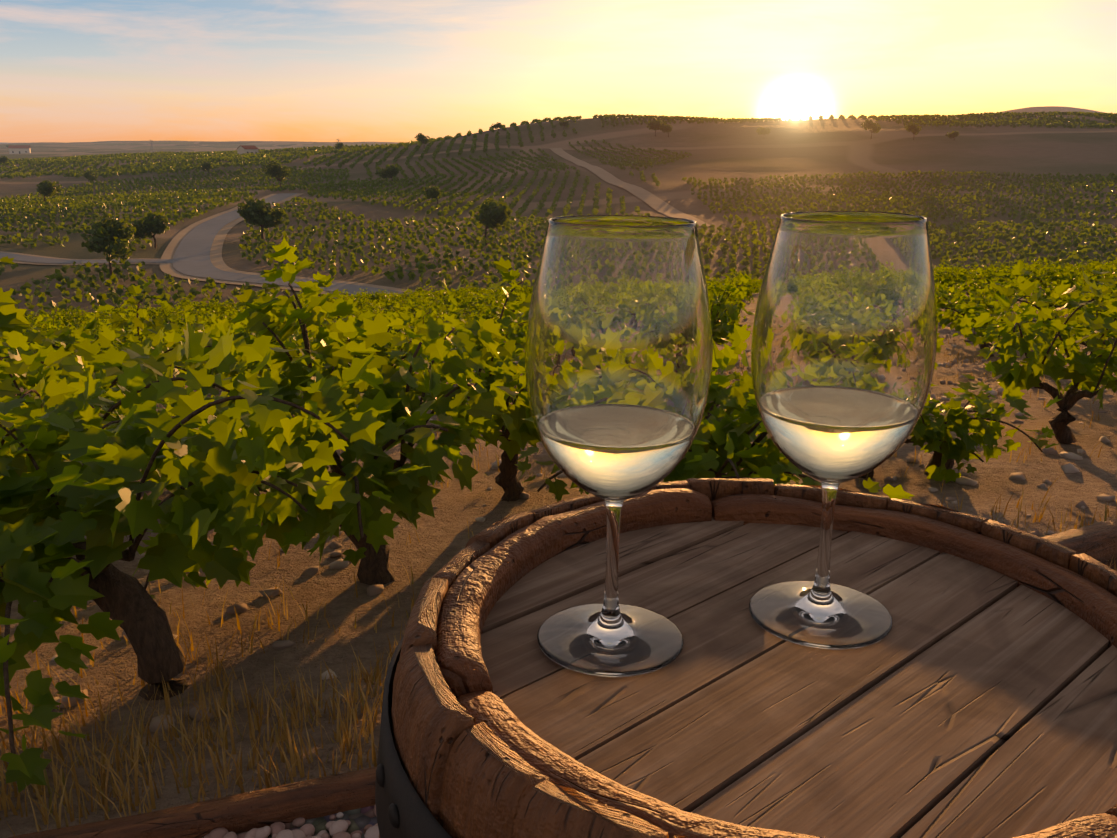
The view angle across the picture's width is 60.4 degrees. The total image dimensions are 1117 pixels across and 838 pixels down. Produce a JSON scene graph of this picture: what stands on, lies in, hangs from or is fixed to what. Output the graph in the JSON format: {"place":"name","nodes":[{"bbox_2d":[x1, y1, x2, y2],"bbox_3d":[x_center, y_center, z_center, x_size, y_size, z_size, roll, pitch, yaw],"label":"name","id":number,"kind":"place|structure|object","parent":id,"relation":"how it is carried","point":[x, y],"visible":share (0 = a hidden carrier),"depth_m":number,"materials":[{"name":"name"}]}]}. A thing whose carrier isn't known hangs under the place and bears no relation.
{"place":"outdoors","nodes":[
{"label":"outdoors","id":0,"kind":"place"},
{"bbox_2d":[0,252,172,263],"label":"side road","id":1,"kind":"structure","parent":0,"point":[18,257],"depth_m":113.79,"materials":[{"name":"asphalt"}]},
{"bbox_2d":[172,193,408,296],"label":"road","id":2,"kind":"structure","parent":0,"point":[191,256],"depth_m":113.28,"materials":[{"name":"asphalt"}]},
{"bbox_2d":[0,106,1116,837],"bbox_3d":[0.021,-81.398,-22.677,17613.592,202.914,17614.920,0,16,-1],"label":"ground","id":3,"kind":"structure","parent":0,"point":[782,148],"depth_m":5.54,"materials":[{"name":"soil"}]},
{"bbox_2d":[8,145,30,153],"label":"farm building","id":4,"kind":"structure","parent":3,"relation":"on","point":[17,149],"depth_m":1189.78,"materials":[{"name":"beige"}]},
{"bbox_2d":[6,315,60,395],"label":"vine","id":5,"kind":"object","parent":3,"relation":"on","point":[40,318],"visible":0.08,"depth_m":8.59,"materials":[{"name":"green plant"}]},
{"bbox_2d":[0,324,96,395],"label":"vine","id":6,"kind":"object","parent":3,"relation":"on","point":[5,351],"visible":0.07,"depth_m":6.94,"materials":[{"name":"green plant"}]},
{"bbox_2d":[36,179,61,200],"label":"tree","id":7,"kind":"object","parent":3,"relation":"on","point":[48,188],"visible":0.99,"depth_m":188.58,"materials":[{"name":"green plant"}]},
{"bbox_2d":[22,308,86,350],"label":"vine","id":8,"kind":"object","parent":3,"relation":"on","point":[43,328],"visible":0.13,"depth_m":17.25,"materials":[{"name":"green plant"}]},
{"bbox_2d":[32,312,78,327],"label":"vine","id":9,"kind":"object","parent":3,"relation":"on","point":[66,323],"visible":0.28,"depth_m":25.86,"materials":[{"name":"green plant"}]},
{"bbox_2d":[0,251,159,264],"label":"road shoulder","id":10,"kind":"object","parent":3,"relation":"on","point":[23,262],"visible":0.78,"depth_m":112.34},
{"bbox_2d":[65,308,98,327],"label":"vine","id":11,"kind":"object","parent":3,"relation":"on","point":[79,315],"visible":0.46,"depth_m":30.43,"materials":[{"name":"green plant"}]},
{"bbox_2d":[83,171,97,182],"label":"tree","id":12,"kind":"object","parent":3,"relation":"on","point":[89,175],"visible":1,"depth_m":279.45,"materials":[{"name":"green plant"}]},
{"bbox_2d":[57,314,128,354],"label":"vine","id":13,"kind":"object","parent":3,"relation":"on","point":[100,323],"visible":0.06,"depth_m":13.49,"materials":[{"name":"green plant"}]},
{"bbox_2d":[0,320,200,432],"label":"vine","id":14,"kind":"object","parent":3,"relation":"on","point":[106,337],"visible":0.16,"depth_m":4.38,"materials":[{"name":"green plant"}]},
{"bbox_2d":[80,213,135,274],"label":"tree","id":15,"kind":"object","parent":3,"relation":"on","point":[109,239],"visible":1,"depth_m":96.58,"materials":[{"name":"green plant"}]},
{"bbox_2d":[0,280,222,401],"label":"vine","id":16,"kind":"object","parent":3,"relation":"on","point":[142,320],"visible":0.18,"depth_m":5.56,"materials":[{"name":"green plant"}]},
{"bbox_2d":[97,300,130,318],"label":"vine","id":17,"kind":"object","parent":3,"relation":"on","point":[120,309],"visible":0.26,"depth_m":32.50,"materials":[{"name":"green plant"}]},
{"bbox_2d":[90,312,150,350],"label":"vine","id":18,"kind":"object","parent":3,"relation":"on","point":[126,328],"visible":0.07,"depth_m":11.97,"materials":[{"name":"green plant"}]},
{"bbox_2d":[0,256,244,576],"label":"vine","id":19,"kind":"object","parent":3,"relation":"on","point":[112,358],"visible":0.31,"depth_m":3.03,"materials":[{"name":"green plant"}]},
{"bbox_2d":[123,211,169,247],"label":"tree","id":20,"kind":"object","parent":3,"relation":"on","point":[155,222],"visible":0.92,"depth_m":124.47,"materials":[{"name":"green plant"}]},
{"bbox_2d":[109,320,206,360],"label":"vine","id":21,"kind":"object","parent":3,"relation":"on","point":[134,330],"visible":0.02,"depth_m":10.42,"materials":[{"name":"green plant"}]},
{"bbox_2d":[149,304,179,319],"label":"vine","id":22,"kind":"object","parent":3,"relation":"on","point":[157,315],"visible":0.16,"depth_m":27.64,"materials":[{"name":"green plant"}]},
{"bbox_2d":[40,353,305,494],"bbox_3d":[-1.451,0.082,4.100,1.275,0.764,1.283,-10,19,-32],"label":"vine","id":23,"kind":"object","parent":3,"relation":"on","point":[153,476],"visible":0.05,"depth_m":4.11,"materials":[{"name":"green plant"}]},
{"bbox_2d":[161,305,195,322],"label":"vine","id":24,"kind":"object","parent":3,"relation":"on","point":[166,313],"visible":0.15,"depth_m":26.08,"materials":[{"name":"green plant"}]},
{"bbox_2d":[163,303,200,315],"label":"vine","id":25,"kind":"object","parent":3,"relation":"on","point":[178,308],"visible":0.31,"depth_m":30.94,"materials":[{"name":"green plant"}]},
{"bbox_2d":[8,766,376,837],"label":"timber edge","id":26,"kind":"object","parent":3,"relation":"on","point":[291,802],"visible":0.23,"depth_m":1.53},
{"bbox_2d":[0,325,392,792],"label":"vine","id":27,"kind":"object","parent":3,"relation":"on","point":[98,503],"visible":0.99,"depth_m":1.90,"materials":[{"name":"green plant"}]},
{"bbox_2d":[156,300,247,387],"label":"vine","id":28,"kind":"object","parent":3,"relation":"on","point":[187,308],"visible":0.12,"depth_m":9.04,"materials":[{"name":"green plant"}]},
{"bbox_2d":[199,161,212,172],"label":"tree","id":29,"kind":"object","parent":3,"relation":"on","point":[206,166],"visible":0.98,"depth_m":289.41,"materials":[{"name":"green plant"}]},
{"bbox_2d":[195,308,236,325],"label":"vine","id":30,"kind":"object","parent":3,"relation":"on","point":[230,312],"visible":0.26,"depth_m":19.47,"materials":[{"name":"green plant"}]},
{"bbox_2d":[204,298,230,313],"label":"vine","id":31,"kind":"object","parent":3,"relation":"on","point":[215,305],"visible":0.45,"depth_m":32.97,"materials":[{"name":"green plant"}]},
{"bbox_2d":[189,315,246,332],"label":"vine","id":32,"kind":"object","parent":3,"relation":"on","point":[208,322],"visible":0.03,"depth_m":14.32,"materials":[{"name":"green plant"}]},
{"bbox_2d":[237,145,258,153],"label":"farm building","id":33,"kind":"structure","parent":3,"relation":"on","point":[241,149],"depth_m":431.89,"materials":[{"name":"beige"}]},
{"bbox_2d":[237,196,287,239],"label":"tree","id":34,"kind":"object","parent":3,"relation":"on","point":[262,213],"visible":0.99,"depth_m":131.29,"materials":[{"name":"green plant"}]},
{"bbox_2d":[177,304,347,385],"bbox_3d":[-2.234,-0.430,7.241,1.302,0.896,1.109,-8,18,-25],"label":"vine","id":35,"kind":"object","parent":3,"relation":"on","point":[237,327],"visible":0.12,"depth_m":7.11,"materials":[{"name":"green plant"}]},
{"bbox_2d":[261,160,291,187],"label":"tree","id":36,"kind":"object","parent":3,"relation":"on","point":[278,172],"visible":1,"depth_m":224.67,"materials":[{"name":"green plant"}]},
{"bbox_2d":[159,193,413,295],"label":"road verge","id":37,"kind":"structure","parent":3,"relation":"on","point":[216,259],"depth_m":115.78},
{"bbox_2d":[236,806,376,837],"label":"gravel bed","id":38,"kind":"object","parent":3,"relation":"on","point":[360,819],"depth_m":1.55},
{"bbox_2d":[203,805,378,837],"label":"pebbles","id":39,"kind":"object","parent":38,"relation":"on","point":[337,829],"visible":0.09,"depth_m":1.51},
{"bbox_2d":[375,476,1116,837],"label":"barrel","id":40,"kind":"object","parent":38,"relation":"on","point":[973,694],"visible":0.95,"depth_m":0.48,"materials":[{"name":"brown wood"}]},
{"bbox_2d":[525,215,712,676],"bbox_3d":[0.030,0.012,0.501,0.095,0.228,0.095,-5,17,-20],"label":"wine glass","id":41,"kind":"object","parent":40,"relation":"on","point":[618,354],"visible":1,"depth_m":0.46,"materials":[{"name":"glass"}]},
{"bbox_2d":[749,211,937,649],"bbox_3d":[0.152,0.005,0.528,0.095,0.228,0.095,4,17,13],"label":"wine glass","id":42,"kind":"object","parent":40,"relation":"on","point":[844,342],"visible":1,"depth_m":0.48,"materials":[{"name":"glass"}]},
{"bbox_2d":[128,237,518,598],"bbox_3d":[-0.644,0.092,2.814,0.951,1.143,1.337,2,16,7],"label":"vine","id":43,"kind":"object","parent":3,"relation":"on","point":[367,525],"visible":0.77,"depth_m":2.80,"materials":[{"name":"green plant"}]},
{"bbox_2d":[244,272,457,404],"bbox_3d":[-1.265,-0.334,5.546,1.271,1.118,1.266,-13,21,-39],"label":"vine","id":44,"kind":"object","parent":3,"relation":"on","point":[397,342],"visible":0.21,"depth_m":5.34,"materials":[{"name":"green plant"}]},
{"bbox_2d":[351,294,380,311],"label":"vine","id":45,"kind":"object","parent":3,"relation":"on","point":[361,303],"visible":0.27,"depth_m":26.90,"materials":[{"name":"green plant"}]},
{"bbox_2d":[361,288,387,303],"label":"vine","id":46,"kind":"object","parent":3,"relation":"on","point":[379,296],"visible":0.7,"depth_m":35.98,"materials":[{"name":"green plant"}]},
{"bbox_2d":[353,303,415,358],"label":"vine","id":47,"kind":"object","parent":3,"relation":"on","point":[401,332],"visible":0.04,"depth_m":9.55,"materials":[{"name":"green plant"}]},
{"bbox_2d":[375,164,400,180],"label":"tree","id":48,"kind":"object","parent":3,"relation":"on","point":[392,170],"visible":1,"depth_m":241.46,"materials":[{"name":"green plant"}]},
{"bbox_2d":[379,294,412,309],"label":"vine","id":49,"kind":"object","parent":3,"relation":"on","point":[390,300],"visible":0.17,"depth_m":25.44,"materials":[{"name":"green plant"}]},
{"bbox_2d":[373,300,424,323],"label":"vine","id":50,"kind":"object","parent":3,"relation":"on","point":[386,310],"visible":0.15,"depth_m":18.14,"materials":[{"name":"green plant"}]},
{"bbox_2d":[387,298,428,314],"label":"vine","id":51,"kind":"object","parent":3,"relation":"on","point":[405,305],"visible":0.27,"depth_m":21.79,"materials":[{"name":"green plant"}]},
{"bbox_2d":[401,290,436,307],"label":"vine","id":52,"kind":"object","parent":3,"relation":"on","point":[415,298],"visible":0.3,"depth_m":27.24,"materials":[{"name":"green plant"}]},
{"bbox_2d":[400,299,443,334],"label":"vine","id":53,"kind":"object","parent":3,"relation":"on","point":[416,317],"visible":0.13,"depth_m":14.84,"materials":[{"name":"green plant"}]},
{"bbox_2d":[415,133,429,143],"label":"tree","id":54,"kind":"object","parent":3,"relation":"on","point":[421,137],"visible":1,"depth_m":344.54,"materials":[{"name":"green plant"}]},
{"bbox_2d":[390,300,466,334],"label":"vine","id":55,"kind":"object","parent":3,"relation":"on","point":[427,311],"visible":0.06,"depth_m":11.15,"materials":[{"name":"green plant"}]},
{"bbox_2d":[412,293,447,320],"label":"vine","id":56,"kind":"object","parent":3,"relation":"on","point":[423,302],"visible":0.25,"depth_m":23.70,"materials":[{"name":"green plant"}]},
{"bbox_2d":[421,185,441,203],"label":"tree","id":57,"kind":"object","parent":3,"relation":"on","point":[432,192],"visible":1,"depth_m":182.78,"materials":[{"name":"green plant"}]},
{"bbox_2d":[421,296,477,324],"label":"vine","id":58,"kind":"object","parent":3,"relation":"on","point":[466,315],"visible":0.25,"depth_m":16.56,"materials":[{"name":"green plant"}]},
{"bbox_2d":[433,288,470,309],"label":"vine","id":59,"kind":"object","parent":3,"relation":"on","point":[459,300],"visible":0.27,"depth_m":25.89,"materials":[{"name":"green plant"}]},
{"bbox_2d":[371,257,540,501],"bbox_3d":[-0.096,-0.100,3.833,1.201,1.032,1.205,6,17,19],"label":"vine","id":60,"kind":"object","parent":3,"relation":"on","point":[503,370],"visible":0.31,"depth_m":3.78,"materials":[{"name":"green plant"}]},
{"bbox_2d":[440,292,480,313],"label":"vine","id":61,"kind":"object","parent":3,"relation":"on","point":[465,304],"visible":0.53,"depth_m":21.90,"materials":[{"name":"green plant"}]},
{"bbox_2d":[402,304,527,382],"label":"vine","id":62,"kind":"object","parent":3,"relation":"on","point":[513,328],"visible":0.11,"depth_m":7.63,"materials":[{"name":"green plant"}]},
{"bbox_2d":[431,300,506,331],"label":"vine","id":63,"kind":"object","parent":3,"relation":"on","point":[489,313],"visible":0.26,"depth_m":13.42,"materials":[{"name":"green plant"}]},
{"bbox_2d":[460,285,500,310],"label":"vine","id":64,"kind":"object","parent":3,"relation":"on","point":[485,298],"visible":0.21,"depth_m":23.93,"materials":[{"name":"green plant"}]},
{"bbox_2d":[463,294,508,316],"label":"vine","id":65,"kind":"object","parent":3,"relation":"on","point":[498,304],"visible":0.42,"depth_m":18.62,"materials":[{"name":"green plant"}]},
{"bbox_2d":[473,199,512,244],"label":"tree","id":66,"kind":"object","parent":3,"relation":"on","point":[492,214],"visible":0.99,"depth_m":125.34,"materials":[{"name":"green plant"}]},
{"bbox_2d":[489,284,525,315],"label":"vine","id":67,"kind":"object","parent":3,"relation":"on","point":[501,292],"visible":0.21,"depth_m":20.45,"materials":[{"name":"green plant"}]},
{"bbox_2d":[487,300,528,345],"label":"vine","id":68,"kind":"object","parent":3,"relation":"on","point":[510,334],"visible":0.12,"depth_m":9.62,"materials":[{"name":"green plant"}]},
{"bbox_2d":[0,111,1116,315],"bbox_3d":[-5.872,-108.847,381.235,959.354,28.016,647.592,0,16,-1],"label":"hills","id":69,"kind":"structure","parent":3,"relation":"on","point":[23,204],"depth_m":179.67,"materials":[{"name":"green plant"}]},
{"bbox_2d":[0,339,1116,835],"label":"dry grass","id":70,"kind":"structure","parent":3,"relation":"on","point":[256,721],"depth_m":1.90,"materials":[{"name":"plant"}]},
{"bbox_2d":[0,311,1116,732],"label":"field stones","id":71,"kind":"object","parent":3,"relation":"on","point":[372,591],"visible":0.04,"depth_m":3.50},
{"bbox_2d":[550,148,709,225],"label":"dirt track","id":72,"kind":"structure","parent":3,"relation":"on","point":[655,202],"depth_m":205.98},
{"bbox_2d":[646,119,665,135],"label":"tree","id":73,"kind":"object","parent":3,"relation":"on","point":[657,125],"visible":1,"depth_m":341.19,"materials":[{"name":"green plant"}]},
{"bbox_2d":[514,324,913,501],"bbox_3d":[0.374,0.115,2.938,1.026,0.897,1.204,-1,16,-4],"label":"vine","id":74,"kind":"object","parent":3,"relation":"on","point":[721,445],"visible":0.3,"depth_m":2.71,"materials":[{"name":"green plant"}]},
{"bbox_2d":[712,328,740,379],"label":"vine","id":75,"kind":"object","parent":3,"relation":"on","point":[737,375],"visible":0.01,"depth_m":6.42,"materials":[{"name":"green plant"}]},
{"bbox_2d":[709,285,747,313],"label":"vine","id":76,"kind":"object","parent":3,"relation":"on","point":[741,304],"visible":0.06,"depth_m":13.96,"materials":[{"name":"green plant"}]},
{"bbox_2d":[706,267,754,343],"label":"vine","id":77,"kind":"object","parent":3,"relation":"on","point":[727,317],"visible":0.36,"depth_m":7.99,"materials":[{"name":"green plant"}]},
{"bbox_2d":[712,299,751,344],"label":"vine","id":78,"kind":"object","parent":3,"relation":"on","point":[715,339],"visible":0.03,"depth_m":9.70,"materials":[{"name":"green plant"}]},
{"bbox_2d":[722,273,759,301],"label":"vine","id":79,"kind":"object","parent":3,"relation":"on","point":[751,289],"visible":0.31,"depth_m":23.43,"materials":[{"name":"green plant"}]},
{"bbox_2d":[756,127,770,134],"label":"tree","id":80,"kind":"object","parent":3,"relation":"on","point":[764,131],"visible":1,"depth_m":328.93,"materials":[{"name":"green plant"}]},
{"bbox_2d":[861,119,880,138],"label":"tree","id":81,"kind":"object","parent":3,"relation":"on","point":[871,126],"visible":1,"depth_m":309.69,"materials":[{"name":"green plant"}]},
{"bbox_2d":[905,122,921,139],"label":"tree","id":82,"kind":"object","parent":3,"relation":"on","point":[913,128],"visible":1,"depth_m":303.07,"materials":[{"name":"green plant"}]},
{"bbox_2d":[788,381,1060,483],"bbox_3d":[1.338,-0.024,4.115,1.164,0.678,1.172,-2,16,-8],"label":"vine","id":83,"kind":"object","parent":3,"relation":"on","point":[958,420],"visible":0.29,"depth_m":3.82,"materials":[{"name":"green plant"}]},
{"bbox_2d":[934,333,944,369],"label":"vine","id":84,"kind":"object","parent":3,"relation":"on","point":[939,341],"visible":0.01,"depth_m":6.82,"materials":[{"name":"green plant"}]},
{"bbox_2d":[934,261,979,279],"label":"vine","id":85,"kind":"object","parent":3,"relation":"on","point":[964,277],"visible":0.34,"depth_m":24.33,"materials":[{"name":"green plant"}]},
{"bbox_2d":[912,361,1004,474],"bbox_3d":[1.561,0.040,4.022,0.675,0.574,0.506,-18,24,-48],"label":"vine","id":86,"kind":"object","parent":3,"relation":"on","point":[922,430],"visible":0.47,"depth_m":3.91,"materials":[{"name":"green plant"}]},
{"bbox_2d":[934,264,982,294],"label":"vine","id":87,"kind":"object","parent":3,"relation":"on","point":[946,278],"visible":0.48,"depth_m":18.51,"materials":[{"name":"green plant"}]},
{"bbox_2d":[936,283,992,325],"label":"vine","id":88,"kind":"object","parent":3,"relation":"on","point":[967,300],"visible":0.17,"depth_m":12.63,"materials":[{"name":"green plant"}]},
{"bbox_2d":[935,268,993,297],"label":"vine","id":89,"kind":"object","parent":3,"relation":"on","point":[965,286],"visible":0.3,"depth_m":16.66,"materials":[{"name":"green plant"}]},
{"bbox_2d":[935,283,1010,328],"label":"vine","id":90,"kind":"object","parent":3,"relation":"on","point":[977,300],"visible":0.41,"depth_m":10.43,"materials":[{"name":"green plant"}]},
{"bbox_2d":[963,268,998,283],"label":"vine","id":91,"kind":"object","parent":3,"relation":"on","point":[986,273],"visible":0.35,"depth_m":22.53,"materials":[{"name":"green plant"}]},
{"bbox_2d":[937,276,1044,356],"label":"vine","id":92,"kind":"object","parent":3,"relation":"on","point":[946,319],"visible":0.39,"depth_m":8.76,"materials":[{"name":"green plant"}]},
{"bbox_2d":[973,266,1044,308],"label":"vine","id":93,"kind":"object","parent":3,"relation":"on","point":[1009,282],"visible":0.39,"depth_m":14.57,"materials":[{"name":"green plant"}]},
{"bbox_2d":[992,268,1039,282],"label":"vine","id":94,"kind":"object","parent":3,"relation":"on","point":[1002,278],"visible":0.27,"depth_m":20.58,"materials":[{"name":"green plant"}]},
{"bbox_2d":[1004,256,1050,278],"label":"vine","id":95,"kind":"object","parent":3,"relation":"on","point":[1011,270],"visible":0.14,"depth_m":24.89,"materials":[{"name":"green plant"}]},
{"bbox_2d":[1003,263,1060,290],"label":"vine","id":96,"kind":"object","parent":3,"relation":"on","point":[1018,274],"visible":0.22,"depth_m":18.53,"materials":[{"name":"green plant"}]},
{"bbox_2d":[1014,261,1059,280],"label":"vine","id":97,"kind":"object","parent":3,"relation":"on","point":[1032,271],"visible":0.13,"depth_m":22.65,"materials":[{"name":"green plant"}]},
{"bbox_2d":[960,260,1116,443],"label":"vine","id":98,"kind":"object","parent":3,"relation":"on","point":[1088,375],"visible":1,"depth_m":4.48,"materials":[{"name":"green plant"}]},
{"bbox_2d":[992,265,1116,361],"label":"vine","id":99,"kind":"object","parent":3,"relation":"on","point":[1091,306],"visible":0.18,"depth_m":6.79,"materials":[{"name":"green plant"}]},
{"bbox_2d":[1026,280,1092,318],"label":"vine","id":100,"kind":"object","parent":3,"relation":"on","point":[1047,291],"visible":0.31,"depth_m":12.72,"materials":[{"name":"green plant"}]},
{"bbox_2d":[1039,258,1084,290],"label":"vine","id":101,"kind":"object","parent":3,"relation":"on","point":[1050,274],"visible":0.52,"depth_m":16.94,"materials":[{"name":"green plant"}]},
{"bbox_2d":[1033,276,1116,319],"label":"vine","id":102,"kind":"object","parent":3,"relation":"on","point":[1061,302],"visible":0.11,"depth_m":10.82,"materials":[{"name":"green plant"}]},
{"bbox_2d":[1042,519,1116,568],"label":"timber edge","id":103,"kind":"object","parent":3,"relation":"on","point":[1097,541],"visible":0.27,"depth_m":2.61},
{"bbox_2d":[1069,256,1116,275],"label":"vine","id":104,"kind":"object","parent":3,"relation":"on","point":[1091,264],"visible":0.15,"depth_m":23.12,"materials":[{"name":"green plant"}]},
{"bbox_2d":[1070,259,1116,290],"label":"vine","id":105,"kind":"object","parent":3,"relation":"on","point":[1092,273],"visible":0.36,"depth_m":15.13,"materials":[{"name":"green plant"}]},
{"bbox_2d":[0,0,1116,142],"label":"sky","id":106,"kind":"structure","parent":0,"point":[71,70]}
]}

